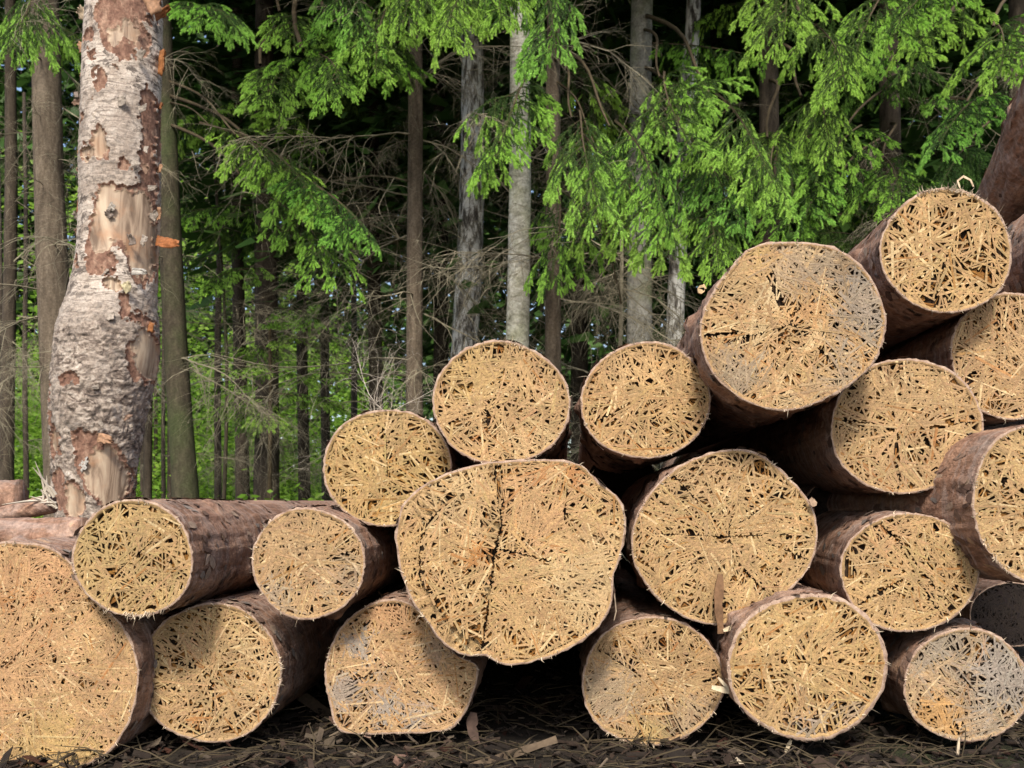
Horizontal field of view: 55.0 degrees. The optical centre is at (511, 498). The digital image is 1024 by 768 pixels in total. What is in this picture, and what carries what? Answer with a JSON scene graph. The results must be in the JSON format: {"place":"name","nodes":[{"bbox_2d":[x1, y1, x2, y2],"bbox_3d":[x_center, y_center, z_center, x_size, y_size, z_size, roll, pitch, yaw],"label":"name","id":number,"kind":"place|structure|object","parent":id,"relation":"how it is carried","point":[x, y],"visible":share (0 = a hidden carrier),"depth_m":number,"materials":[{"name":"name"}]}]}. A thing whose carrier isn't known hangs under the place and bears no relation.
{"place":"outdoors","nodes":[
{"label":"outdoors","id":0,"kind":"place"},
{"bbox_2d":[0,1,939,489],"label":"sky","id":1,"kind":"structure","parent":0,"point":[19,89],"materials":[{"name":"white"}]},
{"bbox_2d":[0,645,1023,767],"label":"ground","id":2,"kind":"structure","parent":0,"point":[494,674],"depth_m":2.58,"materials":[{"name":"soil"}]},
{"bbox_2d":[0,167,23,410],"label":"spruce tree","id":3,"kind":"object","parent":2,"relation":"on","point":[1,271],"visible":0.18,"depth_m":18.61,"materials":[{"name":"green plant"}]},
{"bbox_2d":[0,5,38,424],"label":"spruce tree","id":4,"kind":"object","parent":2,"relation":"on","point":[2,181],"visible":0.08,"depth_m":14.21,"materials":[{"name":"green plant"}]},
{"bbox_2d":[1,92,42,498],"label":"spruce tree","id":5,"kind":"object","parent":2,"relation":"on","point":[25,413],"visible":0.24,"depth_m":19.87,"materials":[{"name":"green plant"}]},
{"bbox_2d":[0,0,81,479],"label":"spruce tree","id":6,"kind":"object","parent":2,"relation":"on","point":[7,444],"visible":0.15,"depth_m":11.44,"materials":[{"name":"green plant"}]},
{"bbox_2d":[0,0,213,517],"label":"spruce tree","id":7,"kind":"object","parent":2,"relation":"on","point":[43,33],"visible":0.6,"depth_m":8.08,"materials":[{"name":"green plant"}]},
{"bbox_2d":[47,0,179,517],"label":"trunk","id":8,"kind":"object","parent":2,"relation":"on","point":[105,359],"visible":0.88,"depth_m":4.84,"materials":[{"name":"brown plant"}]},
{"bbox_2d":[0,535,258,767],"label":"spruce log","id":9,"kind":"object","parent":2,"relation":"on","point":[77,666],"visible":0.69,"depth_m":2.32,"materials":[{"name":"brown wood"}]},
{"bbox_2d":[0,517,88,541],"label":"crosswise log","id":10,"kind":"object","parent":9,"relation":"on","point":[36,528],"visible":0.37,"depth_m":2.68,"materials":[{"name":"brown wood"}]},
{"bbox_2d":[0,462,57,517],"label":"broken branch","id":11,"kind":"object","parent":10,"relation":"on","point":[45,503],"visible":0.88,"depth_m":2.76,"materials":[{"name":"brown wood"}]},
{"bbox_2d":[0,479,28,506],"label":"crosswise log","id":12,"kind":"object","parent":11,"relation":"on","point":[11,491],"visible":0.59,"depth_m":3.01,"materials":[{"name":"brown wood"}]},
{"bbox_2d":[66,137,211,495],"bbox_3d":[-6.175,-3.720,16.230,2.403,9.000,3.108,0,0,-17],"label":"spruce tree","id":13,"kind":"object","parent":2,"relation":"on","point":[141,461],"visible":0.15,"depth_m":15.98,"materials":[{"name":"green plant"}]},
{"bbox_2d":[9,0,292,498],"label":"spruce tree","id":14,"kind":"object","parent":2,"relation":"on","point":[147,474],"visible":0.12,"depth_m":12.45,"materials":[{"name":"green plant"}]},
{"bbox_2d":[27,469,331,517],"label":"ground plants","id":15,"kind":"object","parent":2,"relation":"on","point":[244,497],"depth_m":10.23,"materials":[{"name":"green plant"}]},
{"bbox_2d":[153,300,222,498],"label":"spruce tree","id":16,"kind":"object","parent":2,"relation":"on","point":[156,430],"visible":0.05,"depth_m":22.76,"materials":[{"name":"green plant"}]},
{"bbox_2d":[0,0,381,498],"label":"spruce tree","id":17,"kind":"object","parent":2,"relation":"on","point":[184,474],"visible":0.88,"depth_m":8.06,"materials":[{"name":"green plant"}]},
{"bbox_2d":[139,45,248,499],"bbox_3d":[-5.210,-3.720,14.930,1.911,9.000,3.434,0,0,-32],"label":"spruce tree","id":18,"kind":"object","parent":2,"relation":"on","point":[218,489],"visible":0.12,"depth_m":14.97,"materials":[{"name":"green plant"}]},
{"bbox_2d":[158,193,229,383],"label":"spruce tree","id":19,"kind":"object","parent":2,"relation":"on","point":[188,313],"visible":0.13,"depth_m":19.34,"materials":[{"name":"green plant"}]},
{"bbox_2d":[152,253,251,498],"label":"spruce tree","id":20,"kind":"object","parent":2,"relation":"on","point":[163,478],"visible":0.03,"depth_m":18.19,"materials":[{"name":"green plant"}]},
{"bbox_2d":[159,27,251,498],"bbox_3d":[-5.591,-3.720,16.449,2.710,9.000,2.930,0,0,29],"label":"spruce tree","id":21,"kind":"object","parent":2,"relation":"on","point":[169,495],"visible":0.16,"depth_m":16.33,"materials":[{"name":"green plant"}]},
{"bbox_2d":[212,135,228,498],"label":"young tree","id":22,"kind":"object","parent":2,"relation":"on","point":[224,485],"visible":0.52,"depth_m":10.99,"materials":[{"name":"brown plant"}]},
{"bbox_2d":[14,282,433,516],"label":"undergrowth","id":23,"kind":"object","parent":2,"relation":"on","point":[38,460],"visible":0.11,"depth_m":23.54,"materials":[{"name":"green plant"}]},
{"bbox_2d":[63,0,401,499],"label":"spruce tree","id":24,"kind":"object","parent":2,"relation":"on","point":[179,43],"visible":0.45,"depth_m":11.72,"materials":[{"name":"green plant"}]},
{"bbox_2d":[149,589,338,742],"bbox_3d":[-0.632,0.433,4.507,0.376,0.367,4.237,0,0,3],"label":"spruce log","id":25,"kind":"object","parent":2,"relation":"on","point":[241,664],"visible":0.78,"depth_m":2.42,"materials":[{"name":"brown wood"}]},
{"bbox_2d":[69,497,334,627],"bbox_3d":[-0.767,0.146,4.040,0.292,0.305,3.627,0,0,3],"label":"spruce log","id":26,"kind":"object","parent":25,"relation":"on","point":[134,558],"visible":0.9,"depth_m":2.26,"materials":[{"name":"brown wood"}]},
{"bbox_2d":[183,143,315,402],"bbox_3d":[-3.725,-3.720,13.930,3.133,9.000,2.640,0,0,21],"label":"spruce tree","id":27,"kind":"object","parent":2,"relation":"on","point":[249,324],"visible":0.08,"depth_m":13.52,"materials":[{"name":"green plant"}]},
{"bbox_2d":[213,247,313,486],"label":"spruce tree","id":28,"kind":"object","parent":2,"relation":"on","point":[289,370],"visible":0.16,"depth_m":21.26,"materials":[{"name":"green plant"}]},
{"bbox_2d":[196,322,347,499],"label":"young spruce","id":29,"kind":"object","parent":2,"relation":"on","point":[245,371],"visible":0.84,"depth_m":10.25,"materials":[{"name":"green plant"}]},
{"bbox_2d":[209,225,349,444],"bbox_3d":[-4.319,-3.720,19.825,3.238,9.000,2.899,0,0,0],"label":"spruce tree","id":30,"kind":"object","parent":2,"relation":"on","point":[282,380],"visible":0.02,"depth_m":19.59,"materials":[{"name":"green plant"}]},
{"bbox_2d":[158,0,436,500],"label":"spruce tree","id":31,"kind":"object","parent":2,"relation":"on","point":[261,108],"visible":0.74,"depth_m":9.93,"materials":[{"name":"green plant"}]},
{"bbox_2d":[174,0,454,500],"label":"spruce tree","id":32,"kind":"object","parent":2,"relation":"on","point":[187,185],"visible":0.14,"depth_m":11.90,"materials":[{"name":"green plant"}]},
{"bbox_2d":[183,13,453,500],"bbox_3d":[-2.605,-3.999,13.542,4.128,9.558,4.142,0,0,0],"label":"spruce tree","id":33,"kind":"object","parent":2,"relation":"on","point":[323,392],"visible":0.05,"depth_m":13.44,"materials":[{"name":"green plant"}]},
{"bbox_2d":[279,168,431,416],"bbox_3d":[-2.614,-3.720,16.534,3.147,9.000,1.878,0,0,0],"label":"spruce tree","id":34,"kind":"object","parent":2,"relation":"on","point":[353,405],"visible":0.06,"depth_m":16.77,"materials":[{"name":"brown plant"}]},
{"bbox_2d":[182,0,563,462],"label":"spruce tree","id":35,"kind":"object","parent":2,"relation":"on","point":[359,113],"visible":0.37,"depth_m":11.12,"materials":[{"name":"green plant"}]},
{"bbox_2d":[166,0,628,498],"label":"spruce tree","id":36,"kind":"object","parent":2,"relation":"on","point":[416,17],"visible":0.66,"depth_m":8.15,"materials":[{"name":"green plant"}]},
{"bbox_2d":[324,585,487,737],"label":"spruce log","id":37,"kind":"object","parent":2,"relation":"on","point":[392,665],"visible":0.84,"depth_m":2.46,"materials":[{"name":"brown wood"}]},
{"bbox_2d":[337,579,404,625],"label":"spruce log","id":38,"kind":"object","parent":37,"relation":"on","point":[351,610],"visible":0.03,"depth_m":3.05,"materials":[{"name":"brown wood"}]},
{"bbox_2d":[248,504,402,622],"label":"spruce log","id":39,"kind":"object","parent":38,"relation":"on","point":[313,562],"visible":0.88,"depth_m":2.36,"materials":[{"name":"brown wood"}]},
{"bbox_2d":[322,405,477,527],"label":"spruce log","id":40,"kind":"object","parent":39,"relation":"on","point":[380,467],"visible":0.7,"depth_m":2.50,"materials":[{"name":"brown wood"}]},
{"bbox_2d":[275,399,395,475],"bbox_3d":[-0.441,-0.188,2.905,0.472,0.245,0.271,0,0,13],"label":"dry branch","id":41,"kind":"object","parent":40,"relation":"on","point":[322,450],"visible":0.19,"depth_m":2.89,"materials":[{"name":"brown wood"}]},
{"bbox_2d":[330,325,421,413],"bbox_3d":[-0.385,-0.361,2.866,0.260,0.400,0.327,0,0,-3],"label":"dry branch","id":42,"kind":"object","parent":40,"relation":"on","point":[377,405],"visible":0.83,"depth_m":2.83,"materials":[{"name":"wood"}]},
{"bbox_2d":[351,334,415,410],"bbox_3d":[-0.373,-0.334,2.802,0.212,0.298,0.223,0,0,-16],"label":"dry branch","id":43,"kind":"object","parent":40,"relation":"on","point":[384,381],"visible":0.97,"depth_m":2.78,"materials":[{"name":"wood"}]},
{"bbox_2d":[379,366,434,410],"bbox_3d":[-0.255,-0.263,2.806,0.324,0.278,0.246,0,0,43],"label":"dry branch","id":44,"kind":"object","parent":40,"relation":"on","point":[410,401],"visible":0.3,"depth_m":2.82,"materials":[{"name":"wood"}]},
{"bbox_2d":[466,712,479,743],"bbox_3d":[-0.097,0.586,2.500,0.039,0.091,0.006,0,0,0],"label":"bark strip","id":45,"kind":"object","parent":37,"relation":"attached to","point":[472,721],"visible":0.83,"depth_m":2.50,"materials":[{"name":"brown wood"}]},
{"bbox_2d":[394,459,626,666],"bbox_3d":[0.118,0.150,4.366,0.544,0.500,4.247,0,0,3],"label":"spruce log","id":46,"kind":"object","parent":37,"relation":"on","point":[510,562],"visible":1,"depth_m":2.28,"materials":[{"name":"brown wood"}]},
{"bbox_2d":[432,337,572,463],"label":"spruce log","id":47,"kind":"object","parent":46,"relation":"on","point":[495,400],"visible":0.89,"depth_m":2.40,"materials":[{"name":"brown wood"}]},
{"bbox_2d":[613,582,616,619],"bbox_3d":[0.244,0.242,2.330,0.009,0.091,0.002,0,0,0],"label":"wood fibre","id":48,"kind":"object","parent":46,"relation":"hanging from","point":[615,604],"visible":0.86,"depth_m":2.33,"materials":[{"name":"beige wood"}]},
{"bbox_2d":[393,754,425,767],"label":"bark strip","id":49,"kind":"object","parent":2,"relation":"on","point":[397,760],"visible":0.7,"depth_m":2.30,"materials":[{"name":"brown wood"}]},
{"bbox_2d":[257,0,618,422],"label":"spruce tree","id":50,"kind":"object","parent":2,"relation":"on","point":[374,120],"visible":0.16,"depth_m":11.34,"materials":[{"name":"green plant"}]},
{"bbox_2d":[368,1,541,357],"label":"birch tree","id":51,"kind":"object","parent":2,"relation":"on","point":[469,210],"visible":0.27,"depth_m":9.50,"materials":[{"name":"grey plant"}]},
{"bbox_2d":[344,0,623,347],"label":"aspen tree","id":52,"kind":"object","parent":2,"relation":"on","point":[522,26],"visible":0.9,"depth_m":6.71,"materials":[{"name":"green plant"}]},
{"bbox_2d":[0,0,1007,500],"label":"wood","id":53,"kind":"object","parent":2,"relation":"on","point":[24,74],"depth_m":35.33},
{"bbox_2d":[452,735,557,763],"bbox_3d":[-0.039,0.608,2.340,0.296,0.090,0.006,0,0,0],"label":"bark strip","id":54,"kind":"object","parent":2,"relation":"on","point":[539,744],"visible":0.57,"depth_m":2.34,"materials":[{"name":"brown wood"}]},
{"bbox_2d":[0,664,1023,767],"bbox_3d":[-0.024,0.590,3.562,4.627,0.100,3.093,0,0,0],"label":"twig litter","id":55,"kind":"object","parent":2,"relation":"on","point":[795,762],"visible":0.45,"depth_m":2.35,"materials":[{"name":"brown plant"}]},
{"bbox_2d":[367,100,684,555],"bbox_3d":[0.615,-0.970,7.704,3.456,3.773,3.654,0,0,0],"label":"young tree","id":56,"kind":"object","parent":2,"relation":"on","point":[620,287],"visible":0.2,"depth_m":7.44,"materials":[{"name":"green plant"}]},
{"bbox_2d":[366,0,704,557],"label":"spruce tree","id":57,"kind":"object","parent":2,"relation":"on","point":[552,111],"visible":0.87,"depth_m":6.65,"materials":[{"name":"green plant"}]},
{"bbox_2d":[361,0,757,470],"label":"spruce tree","id":58,"kind":"object","parent":2,"relation":"on","point":[623,21],"visible":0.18,"depth_m":10.72,"materials":[{"name":"green plant"}]},
{"bbox_2d":[437,0,791,562],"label":"spruce tree","id":59,"kind":"object","parent":2,"relation":"on","point":[642,17],"visible":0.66,"depth_m":6.95,"materials":[{"name":"green plant"}]},
{"bbox_2d":[454,0,786,467],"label":"spruce tree","id":60,"kind":"object","parent":2,"relation":"on","point":[694,10],"visible":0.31,"depth_m":8.94,"materials":[{"name":"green plant"}]},
{"bbox_2d":[577,555,723,747],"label":"spruce log","id":61,"kind":"object","parent":2,"relation":"on","point":[649,661],"visible":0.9,"depth_m":2.46,"materials":[{"name":"brown wood"}]},
{"bbox_2d":[620,446,817,627],"bbox_3d":[0.669,0.098,4.529,0.468,0.472,4.241,0,0,4],"label":"spruce log","id":62,"kind":"object","parent":61,"relation":"on","point":[742,520],"visible":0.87,"depth_m":2.44,"materials":[{"name":"brown wood"}]},
{"bbox_2d":[588,464,654,497],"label":"spruce log","id":63,"kind":"object","parent":62,"relation":"on","point":[618,484],"visible":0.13,"depth_m":3.90,"materials":[{"name":"brown wood"}]},
{"bbox_2d":[574,339,711,473],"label":"spruce log","id":64,"kind":"object","parent":63,"relation":"on","point":[640,405],"visible":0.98,"depth_m":2.45,"materials":[{"name":"brown wood"}]},
{"bbox_2d":[651,239,886,464],"bbox_3d":[0.768,-0.405,4.390,0.448,0.431,4.234,0,0,3],"label":"spruce log","id":65,"kind":"object","parent":64,"relation":"on","point":[775,332],"visible":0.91,"depth_m":2.30,"materials":[{"name":"brown wood"}]},
{"bbox_2d":[697,284,706,293],"bbox_3d":[0.487,-0.538,2.520,0.024,0.026,0.008,0,0,0],"label":"bark strip","id":66,"kind":"object","parent":65,"relation":"attached to","point":[701,289],"visible":1,"depth_m":2.52,"materials":[{"name":"beige wood"}]},
{"bbox_2d":[808,497,816,506],"bbox_3d":[0.739,0.007,2.420,0.021,0.024,0.005,0,0,0],"label":"bark strip","id":67,"kind":"object","parent":62,"relation":"attached to","point":[812,502],"visible":1,"depth_m":2.42,"materials":[{"name":"beige wood"}]},
{"bbox_2d":[502,0,878,392],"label":"spruce tree","id":68,"kind":"object","parent":2,"relation":"on","point":[714,41],"visible":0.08,"depth_m":10.53,"materials":[{"name":"green plant"}]},
{"bbox_2d":[602,0,901,467],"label":"spruce tree","id":69,"kind":"object","parent":2,"relation":"on","point":[765,38],"visible":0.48,"depth_m":7.05,"materials":[{"name":"green plant"}]},
{"bbox_2d":[573,0,1002,452],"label":"spruce tree","id":70,"kind":"object","parent":2,"relation":"on","point":[844,11],"visible":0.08,"depth_m":10.27,"materials":[{"name":"green plant"}]},
{"bbox_2d":[784,739,791,751],"bbox_3d":[0.663,0.593,2.360,0.018,0.032,0.004,0,0,0],"label":"wood chip","id":71,"kind":"object","parent":2,"relation":"on","point":[789,743],"visible":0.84,"depth_m":2.36,"materials":[{"name":"beige wood"}]},
{"bbox_2d":[687,583,890,742],"bbox_3d":[0.843,0.399,4.409,0.398,0.365,4.255,0,0,4],"label":"spruce log","id":72,"kind":"object","parent":2,"relation":"on","point":[802,663],"visible":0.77,"depth_m":2.33,"materials":[{"name":"brown wood"}]},
{"bbox_2d":[714,574,724,633],"bbox_3d":[0.507,0.257,2.405,0.026,0.146,0.006,0,0,0],"label":"bark strip","id":73,"kind":"object","parent":72,"relation":"attached to","point":[718,595],"visible":1,"depth_m":2.40,"materials":[{"name":"brown wood"}]},
{"bbox_2d":[711,685,728,693],"bbox_3d":[0.513,0.465,2.400,0.055,0.020,0.006,0,0,0],"label":"wood chip","id":74,"kind":"object","parent":72,"relation":"on","point":[721,689],"visible":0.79,"depth_m":2.40,"materials":[{"name":"beige wood"}]},
{"bbox_2d":[718,677,728,689],"bbox_3d":[0.517,0.451,2.395,0.033,0.035,0.004,0,0,0],"label":"wood chip","id":75,"kind":"object","parent":72,"relation":"on","point":[724,684],"visible":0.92,"depth_m":2.39,"materials":[{"name":"beige wood"}]},
{"bbox_2d":[723,626,730,631],"bbox_3d":[0.531,0.316,2.400,0.034,0.016,0.005,0,0,0],"label":"wood chip","id":76,"kind":"object","parent":72,"relation":"attached to","point":[726,629],"visible":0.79,"depth_m":2.40,"materials":[{"name":"beige wood"}]},
{"bbox_2d":[701,0,1007,253],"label":"spruce tree","id":77,"kind":"object","parent":2,"relation":"on","point":[886,185],"visible":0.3,"depth_m":7.47,"materials":[{"name":"green plant"}]},
{"bbox_2d":[780,0,1007,241],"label":"spruce tree","id":78,"kind":"object","parent":2,"relation":"on","point":[909,148],"visible":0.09,"depth_m":10.63,"materials":[{"name":"green plant"}]},
{"bbox_2d":[845,0,1023,193],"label":"spruce tree","id":79,"kind":"object","parent":2,"relation":"on","point":[1012,65],"visible":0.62,"depth_m":6.57,"materials":[{"name":"green plant"}]},
{"bbox_2d":[878,618,1023,741],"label":"spruce log","id":80,"kind":"object","parent":2,"relation":"on","point":[951,679],"visible":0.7,"depth_m":2.41,"materials":[{"name":"brown wood"}]},
{"bbox_2d":[797,509,982,632],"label":"spruce log","id":81,"kind":"object","parent":80,"relation":"on","point":[904,570],"visible":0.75,"depth_m":2.41,"materials":[{"name":"brown wood"}]},
{"bbox_2d":[673,356,983,496],"bbox_3d":[1.137,-0.178,4.558,0.407,0.378,4.236,0,0,4],"label":"spruce log","id":82,"kind":"object","parent":81,"relation":"on","point":[900,425],"visible":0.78,"depth_m":2.47,"materials":[{"name":"brown wood"}]},
{"bbox_2d":[874,290,1023,427],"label":"spruce log","id":83,"kind":"object","parent":82,"relation":"on","point":[979,350],"visible":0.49,"depth_m":2.50,"materials":[{"name":"brown wood"}]},
{"bbox_2d":[848,182,1011,357],"bbox_3d":[1.203,-0.607,4.488,0.351,0.338,4.234,0,0,4],"label":"spruce log","id":84,"kind":"object","parent":83,"relation":"on","point":[928,259],"visible":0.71,"depth_m":2.40,"materials":[{"name":"brown wood"}]},
{"bbox_2d":[957,175,973,188],"bbox_3d":[1.111,-0.776,2.410,0.042,0.035,0.002,0,0,0],"label":"wood shaving","id":85,"kind":"object","parent":84,"relation":"on","point":[967,178],"visible":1,"depth_m":2.41,"materials":[{"name":"beige wood"}]},
{"bbox_2d":[984,419,1023,429],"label":"spruce log","id":86,"kind":"object","parent":83,"relation":"on","point":[1019,422],"visible":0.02,"depth_m":3.00,"materials":[{"name":"brown wood"}]},
{"bbox_2d":[998,214,1023,293],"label":"spruce log","id":87,"kind":"object","parent":83,"relation":"on","point":[1014,282],"visible":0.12,"depth_m":2.77,"materials":[{"name":"brown wood"}]},
{"bbox_2d":[976,75,1023,226],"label":"spruce log","id":88,"kind":"object","parent":87,"relation":"on","point":[1001,184],"visible":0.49,"depth_m":3.07,"materials":[{"name":"brown wood"}]},
{"bbox_2d":[825,424,1023,582],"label":"spruce log","id":89,"kind":"object","parent":81,"relation":"on","point":[974,497],"visible":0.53,"depth_m":2.32,"materials":[{"name":"brown wood"}]},
{"bbox_2d":[799,486,828,515],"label":"spruce log","id":90,"kind":"object","parent":89,"relation":"on","point":[819,496],"visible":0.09,"depth_m":3.00,"materials":[{"name":"brown wood"}]},
{"bbox_2d":[659,457,676,469],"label":"spruce log","id":91,"kind":"object","parent":90,"relation":"on","point":[667,463],"depth_m":7.49,"materials":[{"name":"brown wood"}]},
{"bbox_2d":[956,737,959,761],"bbox_3d":[1.070,0.611,2.360,0.008,0.077,0.004,0,0,0],"label":"twig","id":92,"kind":"object","parent":80,"relation":"hanging from","point":[958,747],"visible":0.52,"depth_m":2.36,"materials":[{"name":"beige wood"}]},
{"bbox_2d":[953,578,1023,646],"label":"spruce log","id":93,"kind":"object","parent":80,"relation":"on","point":[996,606],"visible":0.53,"depth_m":3.90,"materials":[{"name":"brown wood"}]}
]}

